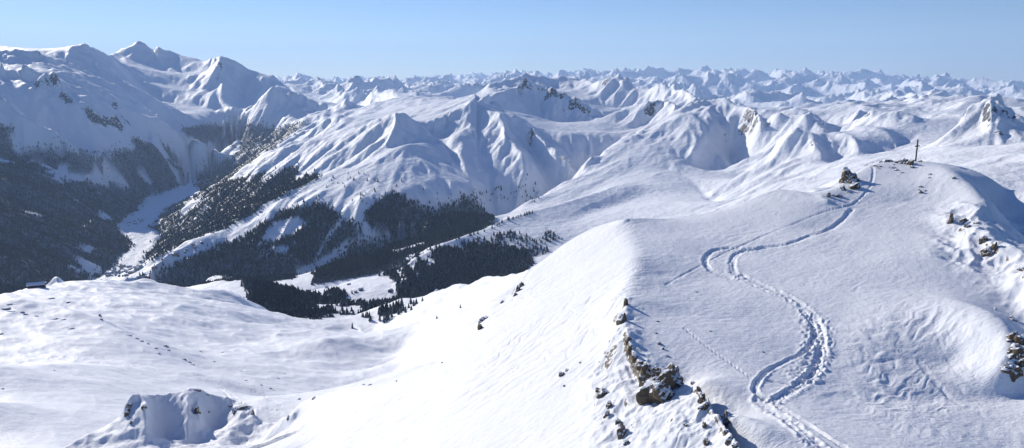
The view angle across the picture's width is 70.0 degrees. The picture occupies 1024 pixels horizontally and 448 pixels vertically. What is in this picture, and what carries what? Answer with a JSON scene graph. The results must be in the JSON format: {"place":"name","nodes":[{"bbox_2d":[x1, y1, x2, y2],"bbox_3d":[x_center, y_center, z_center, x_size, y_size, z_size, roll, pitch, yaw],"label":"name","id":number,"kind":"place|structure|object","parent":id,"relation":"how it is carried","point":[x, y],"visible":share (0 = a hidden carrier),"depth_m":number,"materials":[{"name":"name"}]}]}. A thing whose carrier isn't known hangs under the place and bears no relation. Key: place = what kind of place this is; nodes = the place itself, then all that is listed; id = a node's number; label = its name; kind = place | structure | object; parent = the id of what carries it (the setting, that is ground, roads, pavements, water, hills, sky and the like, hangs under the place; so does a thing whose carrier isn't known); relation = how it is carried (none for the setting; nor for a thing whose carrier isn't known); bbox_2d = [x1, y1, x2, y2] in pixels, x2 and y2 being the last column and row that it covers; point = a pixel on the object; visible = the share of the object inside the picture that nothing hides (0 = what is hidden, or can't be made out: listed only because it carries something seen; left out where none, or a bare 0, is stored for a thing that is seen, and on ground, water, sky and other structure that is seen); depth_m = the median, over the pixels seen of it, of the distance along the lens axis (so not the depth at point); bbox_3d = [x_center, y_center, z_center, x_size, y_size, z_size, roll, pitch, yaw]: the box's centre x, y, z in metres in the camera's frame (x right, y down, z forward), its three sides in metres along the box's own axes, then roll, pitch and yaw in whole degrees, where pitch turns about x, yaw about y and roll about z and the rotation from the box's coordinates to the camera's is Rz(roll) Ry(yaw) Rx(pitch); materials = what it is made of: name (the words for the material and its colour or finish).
{"place":"outdoors","nodes":[
{"label":"outdoors","id":0,"kind":"place"},
{"bbox_2d":[0,188,828,447],"bbox_3d":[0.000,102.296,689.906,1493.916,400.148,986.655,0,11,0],"label":"snowfield","id":1,"kind":"structure","parent":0,"point":[62,384],"depth_m":487.01,"materials":[{"name":"white snow"}]},
{"bbox_2d":[26,281,46,288],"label":"hut","id":2,"kind":"object","parent":1,"relation":"on","point":[36,284],"visible":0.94,"depth_m":758.43,"materials":[{"name":"brown"}]},
{"bbox_2d":[0,41,1023,319],"bbox_3d":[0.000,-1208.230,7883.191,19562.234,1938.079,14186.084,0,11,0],"label":"mountains","id":3,"kind":"structure","parent":0,"point":[584,155],"depth_m":4875.73,"materials":[{"name":"white snow"}]},
{"bbox_2d":[0,112,538,293],"bbox_3d":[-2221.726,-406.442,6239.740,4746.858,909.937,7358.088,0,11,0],"label":"forest","id":4,"kind":"object","parent":3,"relation":"on","point":[383,254],"visible":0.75,"depth_m":4255.07,"materials":[{"name":"green plant"}]},
{"bbox_2d":[240,221,562,319],"bbox_3d":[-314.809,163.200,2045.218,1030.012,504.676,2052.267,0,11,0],"label":"forest","id":5,"kind":"object","parent":3,"relation":"on","point":[463,272],"visible":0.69,"depth_m":2476.01,"materials":[{"name":"green plant"}]},
{"bbox_2d":[0,0,1023,81],"label":"sky","id":6,"kind":"structure","parent":0,"point":[326,39],"materials":[{"name":"blue"}]},
{"bbox_2d":[64,160,1023,447],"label":"summit slope","id":7,"kind":"structure","parent":0,"point":[866,316],"depth_m":107.17,"materials":[{"name":"white snow"}]},
{"bbox_2d":[124,408,129,416],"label":"rock","id":8,"kind":"object","parent":7,"relation":"on","point":[127,412],"visible":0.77,"depth_m":166.36,"materials":[{"name":"grey stone"}]},
{"bbox_2d":[126,402,132,407],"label":"rock","id":9,"kind":"object","parent":7,"relation":"on","point":[129,405],"visible":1,"depth_m":167.89,"materials":[{"name":"grey stone"}]},
{"bbox_2d":[194,405,200,413],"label":"rock","id":10,"kind":"object","parent":7,"relation":"on","point":[196,410],"visible":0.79,"depth_m":173.04,"materials":[{"name":"grey stone"}]},
{"bbox_2d":[231,405,251,413],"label":"rock","id":11,"kind":"object","parent":7,"relation":"on","point":[235,409],"visible":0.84,"depth_m":178.14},
{"bbox_2d":[596,387,608,398],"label":"rock","id":12,"kind":"object","parent":7,"relation":"on","point":[602,392],"visible":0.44,"depth_m":86.07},
{"bbox_2d":[603,410,609,418],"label":"rock","id":13,"kind":"object","parent":7,"relation":"on","point":[607,412],"visible":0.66,"depth_m":81.60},
{"bbox_2d":[606,400,611,408],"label":"rock","id":14,"kind":"object","parent":7,"relation":"on","point":[608,404],"visible":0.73,"depth_m":83.00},
{"bbox_2d":[615,418,620,424],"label":"rock","id":15,"kind":"object","parent":7,"relation":"on","point":[617,420],"visible":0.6,"depth_m":78.34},
{"bbox_2d":[616,313,623,324],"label":"rock","id":16,"kind":"object","parent":7,"relation":"on","point":[619,321],"visible":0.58,"depth_m":99.10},
{"bbox_2d":[617,421,625,439],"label":"rock","id":17,"kind":"object","parent":7,"relation":"on","point":[621,431],"visible":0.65,"depth_m":76.65,"materials":[{"name":"grey stone"}]},
{"bbox_2d":[623,297,627,306],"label":"rock","id":18,"kind":"object","parent":7,"relation":"on","point":[625,302],"visible":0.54,"depth_m":103.64,"materials":[{"name":"stone"}]},
{"bbox_2d":[625,335,631,345],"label":"rock","id":19,"kind":"object","parent":7,"relation":"on","point":[628,338],"visible":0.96,"depth_m":92.22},
{"bbox_2d":[627,344,634,354],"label":"rock","id":20,"kind":"object","parent":7,"relation":"on","point":[630,348],"visible":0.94,"depth_m":90.28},
{"bbox_2d":[631,351,637,362],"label":"rock","id":21,"kind":"object","parent":7,"relation":"on","point":[634,355],"visible":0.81,"depth_m":88.38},
{"bbox_2d":[636,360,643,370],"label":"rock","id":22,"kind":"object","parent":7,"relation":"on","point":[639,365],"visible":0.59,"depth_m":86.55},
{"bbox_2d":[638,363,652,386],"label":"rock","id":23,"kind":"object","parent":7,"relation":"on","point":[646,373],"visible":0.38,"depth_m":83.91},
{"bbox_2d":[652,365,663,376],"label":"rock","id":24,"kind":"object","parent":7,"relation":"on","point":[656,370],"visible":0.35,"depth_m":83.15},
{"bbox_2d":[636,363,682,404],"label":"rock","id":25,"kind":"object","parent":7,"relation":"on","point":[659,389],"visible":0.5,"depth_m":79.11,"materials":[{"name":"grey stone"}]},
{"bbox_2d":[676,379,683,387],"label":"rock","id":26,"kind":"object","parent":7,"relation":"on","point":[679,383],"visible":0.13,"depth_m":79.73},
{"bbox_2d":[697,393,704,403],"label":"rock","id":27,"kind":"object","parent":7,"relation":"on","point":[701,399],"visible":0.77,"depth_m":73.85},
{"bbox_2d":[702,401,709,409],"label":"rock","id":28,"kind":"object","parent":7,"relation":"on","point":[705,405],"visible":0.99,"depth_m":72.46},
{"bbox_2d":[703,438,708,445],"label":"rock","id":29,"kind":"object","parent":7,"relation":"on","point":[705,441],"visible":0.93,"depth_m":68.03,"materials":[{"name":"grey stone"}]},
{"bbox_2d":[725,434,732,444],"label":"rock","id":30,"kind":"object","parent":7,"relation":"on","point":[728,440],"visible":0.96,"depth_m":65.64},
{"bbox_2d":[731,441,739,447],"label":"rock","id":31,"kind":"object","parent":7,"relation":"on","point":[735,444],"visible":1,"depth_m":64.33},
{"bbox_2d":[837,184,845,190],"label":"rock","id":32,"kind":"object","parent":7,"relation":"on","point":[841,187],"visible":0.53,"depth_m":153.43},
{"bbox_2d":[839,166,859,183],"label":"rock","id":33,"kind":"object","parent":7,"relation":"on","point":[848,176],"visible":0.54,"depth_m":157.72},
{"bbox_2d":[848,182,862,189],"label":"rock","id":34,"kind":"object","parent":7,"relation":"on","point":[854,185],"visible":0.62,"depth_m":153.50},
{"bbox_2d":[894,158,907,163],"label":"rock","id":35,"kind":"object","parent":7,"relation":"on","point":[902,161],"visible":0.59,"depth_m":163.31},
{"bbox_2d":[906,159,913,164],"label":"rock","id":36,"kind":"object","parent":7,"relation":"on","point":[910,162],"visible":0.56,"depth_m":161.73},
{"bbox_2d":[911,140,926,160],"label":"summit cross","id":37,"kind":"object","parent":7,"relation":"on","point":[916,151],"visible":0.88,"depth_m":163.65,"materials":[{"name":"brown wood"}]},
{"bbox_2d":[947,212,953,223],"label":"rock","id":38,"kind":"object","parent":7,"relation":"on","point":[951,219],"visible":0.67,"depth_m":129.05,"materials":[{"name":"grey stone"}]},
{"bbox_2d":[959,218,967,223],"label":"rock","id":39,"kind":"object","parent":7,"relation":"on","point":[963,221],"visible":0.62,"depth_m":128.40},
{"bbox_2d":[979,235,988,244],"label":"rock","id":40,"kind":"object","parent":7,"relation":"on","point":[984,239],"visible":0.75,"depth_m":118.14,"materials":[{"name":"grey stone"}]},
{"bbox_2d":[980,246,991,256],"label":"rock","id":41,"kind":"object","parent":7,"relation":"on","point":[986,251],"visible":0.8,"depth_m":115.39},
{"bbox_2d":[990,241,997,253],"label":"rock","id":42,"kind":"object","parent":7,"relation":"on","point":[994,246],"visible":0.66,"depth_m":114.89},
{"bbox_2d":[1000,361,1023,381],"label":"rock","id":43,"kind":"object","parent":7,"relation":"on","point":[1013,371],"visible":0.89,"depth_m":81.66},
{"bbox_2d":[1005,330,1023,344],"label":"rock","id":44,"kind":"object","parent":7,"relation":"on","point":[1014,336],"visible":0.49,"depth_m":83.87,"materials":[{"name":"stone"}]},
{"bbox_2d":[1006,343,1023,367],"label":"rock","id":45,"kind":"object","parent":7,"relation":"on","point":[1015,352],"visible":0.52,"depth_m":82.42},
{"bbox_2d":[275,65,1023,103],"bbox_3d":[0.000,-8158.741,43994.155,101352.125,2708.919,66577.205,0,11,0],"label":"mountains","id":46,"kind":"structure","parent":0,"point":[706,82],"depth_m":26480.10,"materials":[{"name":"white snow"}]}
]}

